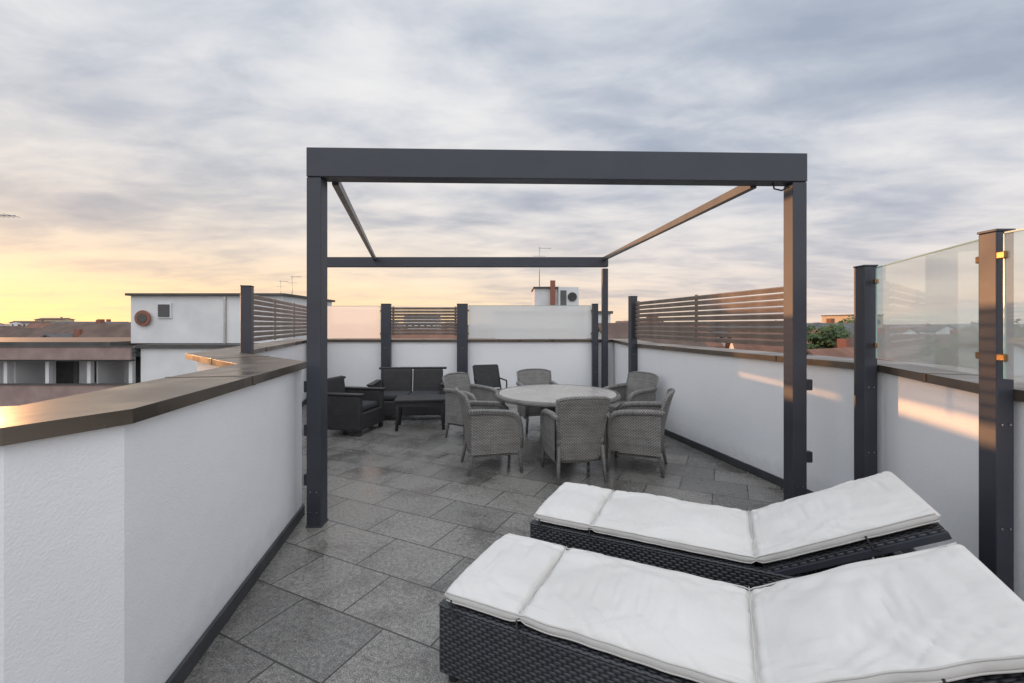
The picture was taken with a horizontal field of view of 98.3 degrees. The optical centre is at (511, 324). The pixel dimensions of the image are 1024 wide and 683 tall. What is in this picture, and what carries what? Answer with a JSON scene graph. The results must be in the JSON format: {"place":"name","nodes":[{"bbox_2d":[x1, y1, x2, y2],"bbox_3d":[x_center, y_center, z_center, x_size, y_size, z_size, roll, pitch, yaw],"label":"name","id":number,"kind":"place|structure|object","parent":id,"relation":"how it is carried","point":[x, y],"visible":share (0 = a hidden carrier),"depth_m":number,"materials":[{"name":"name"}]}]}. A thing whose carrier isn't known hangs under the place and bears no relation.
{"place":"outdoors","nodes":[
{"label":"outdoors","id":0,"kind":"place"},
{"bbox_2d":[0,293,334,406],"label":"neighbour apartment block","id":1,"kind":"structure","parent":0,"point":[169,331],"depth_m":23.40,"materials":[{"name":"white paint"}]},
{"bbox_2d":[0,213,19,217],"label":"tv antenna","id":2,"kind":"object","parent":1,"relation":"on","point":[1,215],"visible":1,"depth_m":23.78,"materials":[{"name":"metal"}]},
{"bbox_2d":[56,361,73,382],"bbox_3d":[-24.375,2.825,24.170,0.950,2.150,0.040,0,0,0],"label":"balcony door","id":3,"kind":"structure","parent":1,"relation":"in","point":[64,369],"depth_m":24.15,"materials":[{"name":"black glass"}]},
{"bbox_2d":[94,361,96,381],"bbox_3d":[-22.400,2.525,24.170,1.000,1.150,0.040,0,0,0],"label":"balcony window","id":4,"kind":"structure","parent":1,"relation":"in","point":[95,362],"depth_m":24.15,"materials":[{"name":"grey glass"}]},
{"bbox_2d":[136,357,140,382],"bbox_3d":[-20.175,2.825,24.170,0.950,2.150,0.040,0,0,0],"label":"balcony door","id":5,"kind":"structure","parent":1,"relation":"in","point":[138,359],"depth_m":24.15,"materials":[{"name":"black glass"}]},
{"bbox_2d":[158,304,168,316],"bbox_3d":[-18.475,-0.750,23.497,0.590,0.660,0.035,0,0,0],"label":"window pane","id":6,"kind":"structure","parent":1,"relation":"in","point":[163,309],"depth_m":23.48,"materials":[{"name":"grey glass"}]},
{"bbox_2d":[157,303,171,317],"bbox_3d":[-18.475,-0.750,23.559,0.750,0.800,0.077,0,0,0],"label":"window frame","id":7,"kind":"structure","parent":1,"relation":"in","point":[170,304],"depth_m":23.52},
{"bbox_2d":[332,338,380,338],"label":"gabled house","id":8,"kind":"structure","parent":0,"point":[356,338],"depth_m":56.17,"materials":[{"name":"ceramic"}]},
{"bbox_2d":[0,0,1023,324],"label":"sky","id":9,"kind":"structure","parent":0,"point":[147,146],"materials":[{"name":"grey"}]},
{"bbox_2d":[4,324,1023,326],"bbox_3d":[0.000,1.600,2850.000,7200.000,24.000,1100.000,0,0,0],"label":"hills","id":10,"kind":"structure","parent":0,"point":[963,325],"depth_m":2566.12,"materials":[{"name":"grey plant"}]},
{"bbox_2d":[183,402,903,682],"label":"terrace floor","id":11,"kind":"structure","parent":0,"point":[358,583],"depth_m":3.33,"materials":[{"name":"grey tile"}]},
{"bbox_2d":[327,375,385,436],"bbox_3d":[-2.428,1.200,6.720,0.735,0.799,0.740,0,0,12],"label":"wicker lounge chair","id":12,"kind":"object","parent":11,"relation":"on","point":[354,408],"visible":0.81,"depth_m":6.39,"materials":[{"name":"wicker"}]},
{"bbox_2d":[381,304,390,381],"bbox_3d":[-2.640,0.579,9.300,0.198,2.042,0.129,0,0,0],"label":"fence post","id":13,"kind":"object","parent":11,"relation":"on","point":[385,335],"visible":0.62,"depth_m":9.24,"materials":[{"name":"metal"}]},
{"bbox_2d":[327,306,380,337],"bbox_3d":[-3.480,-0.056,9.300,1.500,0.682,0.028,0,0,0],"label":"glass screen","id":14,"kind":"object","parent":13,"relation":"attached to","point":[353,321],"visible":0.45,"depth_m":9.30,"materials":[{"name":"clear glass"}]},
{"bbox_2d":[366,367,446,415],"bbox_3d":[-1.780,1.185,7.747,1.320,0.830,0.735,0,0,-4],"label":"wicker loveseat","id":15,"kind":"object","parent":11,"relation":"on","point":[396,382],"visible":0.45,"depth_m":7.98,"materials":[{"name":"wicker"}]},
{"bbox_2d":[394,394,444,431],"bbox_3d":[-1.420,1.366,6.920,0.760,0.472,0.500,0,0,-8],"label":"wicker coffee table","id":16,"kind":"object","parent":11,"relation":"on","point":[431,400],"visible":0.89,"depth_m":6.73,"materials":[{"name":"black wicker"}]},
{"bbox_2d":[457,304,467,372],"bbox_3d":[-1.040,0.579,9.300,0.228,2.042,0.129,0,0,0],"label":"fence post","id":17,"kind":"object","parent":11,"relation":"on","point":[462,337],"visible":0.69,"depth_m":9.24,"materials":[{"name":"metal"}]},
{"bbox_2d":[391,306,456,334],"bbox_3d":[-1.845,-0.080,9.320,1.370,0.610,0.061,0,0,0],"label":"slatted privacy screen","id":18,"kind":"object","parent":17,"relation":"attached to","point":[423,311],"visible":1,"depth_m":9.30,"materials":[{"name":"brown wood"}]},
{"bbox_2d":[442,372,501,437],"bbox_3d":[-0.598,1.155,6.375,0.706,0.897,0.614,0,0,34],"label":"wicker armchair","id":19,"kind":"object","parent":11,"relation":"on","point":[452,381],"visible":0.57,"depth_m":6.39,"materials":[{"name":"grey wicker"}]},
{"bbox_2d":[455,387,523,475],"bbox_3d":[-0.284,1.155,4.989,0.706,0.897,0.614,0,0,-15],"label":"wicker armchair","id":20,"kind":"object","parent":11,"relation":"on","point":[492,428],"visible":1,"depth_m":4.74,"materials":[{"name":"grey wicker"}]},
{"bbox_2d":[472,364,506,403],"bbox_3d":[-0.389,1.165,7.774,0.488,0.887,0.572,0,0,-20],"label":"folding chair","id":21,"kind":"object","parent":11,"relation":"on","point":[487,375],"visible":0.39,"depth_m":7.93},
{"bbox_2d":[0,342,1023,682],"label":"parapet wall","id":22,"kind":"structure","parent":11,"relation":"on","point":[132,552],"depth_m":2.31,"materials":[{"name":"white paint"}]},
{"bbox_2d":[240,285,253,353],"bbox_3d":[-3.060,0.574,5.120,0.118,2.052,0.119,0,0,-15],"label":"fence post","id":23,"kind":"object","parent":22,"relation":"on","point":[246,318],"visible":0.37,"depth_m":5.07,"materials":[{"name":"metal"}]},
{"bbox_2d":[0,339,1023,445],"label":"wall coping","id":24,"kind":"object","parent":22,"relation":"on","point":[236,369],"depth_m":2.40,"materials":[{"name":"stone"}]},
{"bbox_2d":[516,368,557,434],"bbox_3d":[0.410,1.155,6.845,0.614,0.897,0.706,0,0,-12],"label":"wicker armchair","id":25,"kind":"object","parent":11,"relation":"on","point":[533,376],"visible":0.52,"depth_m":7.07,"materials":[{"name":"grey wicker"}]},
{"bbox_2d":[165,398,915,682],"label":"skirting board","id":26,"kind":"object","parent":11,"relation":"on","point":[187,664],"visible":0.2,"depth_m":2.77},
{"bbox_2d":[495,384,620,458],"bbox_3d":[0.570,1.227,5.600,1.564,0.746,1.564,0,0,0],"label":"round dining table","id":27,"kind":"object","parent":11,"relation":"on","point":[544,396],"visible":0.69,"depth_m":5.48,"materials":[{"name":"stone"}]},
{"bbox_2d":[304,147,812,527],"bbox_3d":[-0.809,0.100,6.389,6.608,3.000,5.802,0,0,0],"label":"pergola","id":28,"kind":"object","parent":11,"relation":"on","point":[744,173],"visible":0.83,"depth_m":3.58,"materials":[{"name":"metal"}]},
{"bbox_2d":[540,396,610,484],"bbox_3d":[0.668,1.155,4.715,0.614,0.897,0.706,0,0,-10],"label":"wicker armchair","id":29,"kind":"object","parent":11,"relation":"on","point":[574,429],"visible":1,"depth_m":4.48,"materials":[{"name":"grey wicker"}]},
{"bbox_2d":[592,304,597,386],"bbox_3d":[1.740,0.579,9.300,0.128,2.042,0.129,0,0,0],"label":"fence post","id":30,"kind":"object","parent":11,"relation":"on","point":[594,345],"visible":0.74,"depth_m":9.24,"materials":[{"name":"metal"}]},
{"bbox_2d":[468,305,591,337],"bbox_3d":[0.375,-0.061,9.300,2.630,0.692,0.028,0,0,0],"label":"glass screen","id":31,"kind":"object","parent":30,"relation":"attached to","point":[529,321],"visible":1,"depth_m":9.30,"materials":[{"name":"clear glass"}]},
{"bbox_2d":[604,371,658,413],"bbox_3d":[1.719,1.155,6.475,0.706,0.897,0.614,0,0,-32],"label":"wicker armchair","id":32,"kind":"object","parent":11,"relation":"on","point":[639,385],"visible":0.49,"depth_m":6.59,"materials":[{"name":"grey wicker"}]},
{"bbox_2d":[628,296,637,372],"bbox_3d":[1.990,0.564,7.300,0.118,2.072,0.119,0,0,-12],"label":"fence post","id":33,"kind":"object","parent":11,"relation":"on","point":[632,351],"visible":0.58,"depth_m":7.25,"materials":[{"name":"metal"}]},
{"bbox_2d":[635,286,783,345],"bbox_3d":[2.343,-0.080,5.672,0.061,0.610,3.162,0,0,-11],"label":"slatted privacy screen","id":34,"kind":"object","parent":33,"relation":"attached to","point":[640,327],"visible":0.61,"depth_m":5.19,"materials":[{"name":"brown wood"}]},
{"bbox_2d":[606,388,674,477],"bbox_3d":[1.452,1.155,4.963,0.706,0.897,0.614,0,0,22],"label":"wicker armchair","id":35,"kind":"object","parent":11,"relation":"on","point":[636,428],"visible":0.96,"depth_m":4.73,"materials":[{"name":"grey wicker"}]},
{"bbox_2d":[439,533,1023,682],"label":"sun lounger","id":36,"kind":"object","parent":11,"relation":"on","point":[513,608],"visible":1,"depth_m":1.67,"materials":[{"name":"white fabric"}]},
{"bbox_2d":[530,471,951,590],"bbox_3d":[1.155,1.205,2.655,2.010,0.789,0.674,0,0,25],"label":"sun lounger","id":37,"kind":"object","parent":11,"relation":"on","point":[883,514],"visible":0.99,"depth_m":2.41,"materials":[{"name":"white fabric"}]},
{"bbox_2d":[853,265,877,479],"bbox_3d":[2.760,0.569,3.459,0.108,2.062,0.119,0,0,0],"label":"fence post","id":38,"kind":"object","parent":11,"relation":"on","point":[865,411],"visible":0.71,"depth_m":3.40,"materials":[{"name":"metal"}]},
{"bbox_2d":[873,239,978,358],"bbox_3d":[2.575,-0.091,2.810,0.028,0.692,1.224,0,0,19],"label":"glass screen","id":39,"kind":"object","parent":38,"relation":"attached to","point":[876,282],"visible":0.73,"depth_m":2.97,"materials":[{"name":"clear glass"}]},
{"bbox_2d":[977,228,1015,591],"bbox_3d":[2.370,0.569,2.170,0.093,2.062,0.094,0,0,0],"label":"fence post","id":40,"kind":"object","parent":11,"relation":"on","point":[996,473],"visible":0.72,"depth_m":2.13,"materials":[{"name":"metal"}]},
{"bbox_2d":[996,228,1023,378],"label":"glass screen","id":41,"kind":"object","parent":40,"relation":"attached to","point":[1004,254],"visible":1,"depth_m":2.09,"materials":[{"name":"clear glass"}]},
{"bbox_2d":[532,288,557,304],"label":"stair house","id":42,"kind":"structure","parent":0,"point":[540,296],"depth_m":41.50,"materials":[{"name":"white paint"}]},
{"bbox_2d":[539,247,540,286],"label":"tv antenna","id":43,"kind":"object","parent":42,"relation":"on","point":[539,268],"visible":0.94,"depth_m":41.97,"materials":[{"name":"metal"}]},
{"bbox_2d":[496,314,609,338],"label":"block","id":44,"kind":"structure","parent":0,"point":[599,318],"depth_m":40.50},
{"bbox_2d":[550,280,554,304],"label":"chimney","id":45,"kind":"object","parent":44,"relation":"on","point":[552,292],"visible":0.64,"depth_m":40.90,"materials":[{"name":"brick"}]},
{"bbox_2d":[558,287,578,304],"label":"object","id":46,"kind":"structure","parent":0,"point":[570,290],"depth_m":41.20,"materials":[{"name":"white metal"}]},
{"bbox_2d":[560,290,565,304],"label":"vent panel","id":47,"kind":"object","parent":46,"relation":"attached to","point":[562,297],"visible":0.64,"depth_m":41.15,"materials":[{"name":"grey metal"}]},
{"bbox_2d":[568,292,576,300],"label":"vent fan","id":48,"kind":"object","parent":46,"relation":"attached to","point":[572,296],"visible":1,"depth_m":41.10},
{"bbox_2d":[587,317,707,346],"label":"gabled house","id":49,"kind":"structure","parent":0,"point":[617,330],"depth_m":34.37,"materials":[{"name":"ceramic"}]},
{"bbox_2d":[807,318,853,334],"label":"gabled house","id":50,"kind":"structure","parent":0,"point":[850,326],"depth_m":61.84,"materials":[{"name":"ceramic"}]},
{"label":"ground","id":51,"kind":"structure","parent":0,"visible":0},
{"bbox_2d":[27,319,113,336],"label":"gabled house","id":52,"kind":"structure","parent":51,"relation":"on","point":[60,328],"depth_m":71.07,"materials":[{"name":"ceramic"}]},
{"bbox_2d":[24,320,116,327],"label":"gabled house","id":53,"kind":"structure","parent":51,"relation":"on","point":[35,325],"depth_m":88.76,"materials":[{"name":"ceramic"}]},
{"bbox_2d":[52,319,118,322],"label":"gabled house","id":54,"kind":"structure","parent":51,"relation":"on","point":[108,320],"depth_m":117.33,"materials":[{"name":"ceramic"}]},
{"bbox_2d":[79,324,130,336],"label":"gabled house","id":55,"kind":"structure","parent":51,"relation":"on","point":[108,330],"depth_m":57.62,"materials":[{"name":"ceramic"}]},
{"bbox_2d":[391,330,495,338],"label":"gabled house","id":56,"kind":"structure","parent":51,"relation":"on","point":[423,336],"depth_m":48.15,"materials":[{"name":"ceramic"}]},
{"bbox_2d":[0,316,1023,353],"bbox_3d":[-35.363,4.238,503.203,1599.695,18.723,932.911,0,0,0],"label":"distant town","id":57,"kind":"object","parent":51,"relation":"on","point":[18,329],"visible":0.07,"depth_m":198.83,"materials":[{"name":"ceramic"}]},
{"bbox_2d":[690,326,724,347],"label":"gabled house","id":58,"kind":"structure","parent":51,"relation":"on","point":[715,344],"depth_m":71.28,"materials":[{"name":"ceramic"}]},
{"bbox_2d":[724,329,827,352],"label":"gabled house","id":59,"kind":"structure","parent":51,"relation":"on","point":[767,348],"depth_m":50.19,"materials":[{"name":"ceramic"}]},
{"bbox_2d":[821,314,883,327],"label":"distant office block","id":60,"kind":"structure","parent":51,"relation":"on","point":[838,318],"depth_m":128.33,"materials":[{"name":"beige glass"}]},
{"bbox_2d":[807,339,900,361],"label":"gabled house","id":61,"kind":"structure","parent":51,"relation":"on","point":[844,349],"depth_m":35.52,"materials":[{"name":"ceramic"}]},
{"bbox_2d":[816,328,946,362],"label":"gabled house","id":62,"kind":"structure","parent":51,"relation":"on","point":[900,347],"depth_m":42.84,"materials":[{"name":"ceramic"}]},
{"bbox_2d":[807,316,1023,369],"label":"town trees","id":63,"kind":"object","parent":51,"relation":"on","point":[966,347],"visible":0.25,"depth_m":36.36,"materials":[{"name":"green plant"}]},
{"bbox_2d":[971,341,1023,375],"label":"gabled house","id":64,"kind":"structure","parent":51,"relation":"on","point":[1018,360],"depth_m":41.32,"materials":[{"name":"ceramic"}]},
{"bbox_3d":[-4.170,0.579,9.220,0.108,2.042,0.109,0,0,0],"label":"fence post","id":65,"kind":"object","parent":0,"visible":0},
{"bbox_2d":[254,295,306,341],"bbox_3d":[-3.670,-0.080,7.222,0.061,0.610,4.095,0,0,-15],"label":"slatted privacy screen","id":66,"kind":"object","parent":65,"relation":"attached to","point":[283,326],"visible":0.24,"depth_m":6.55,"materials":[{"name":"brown wood"}]}
]}

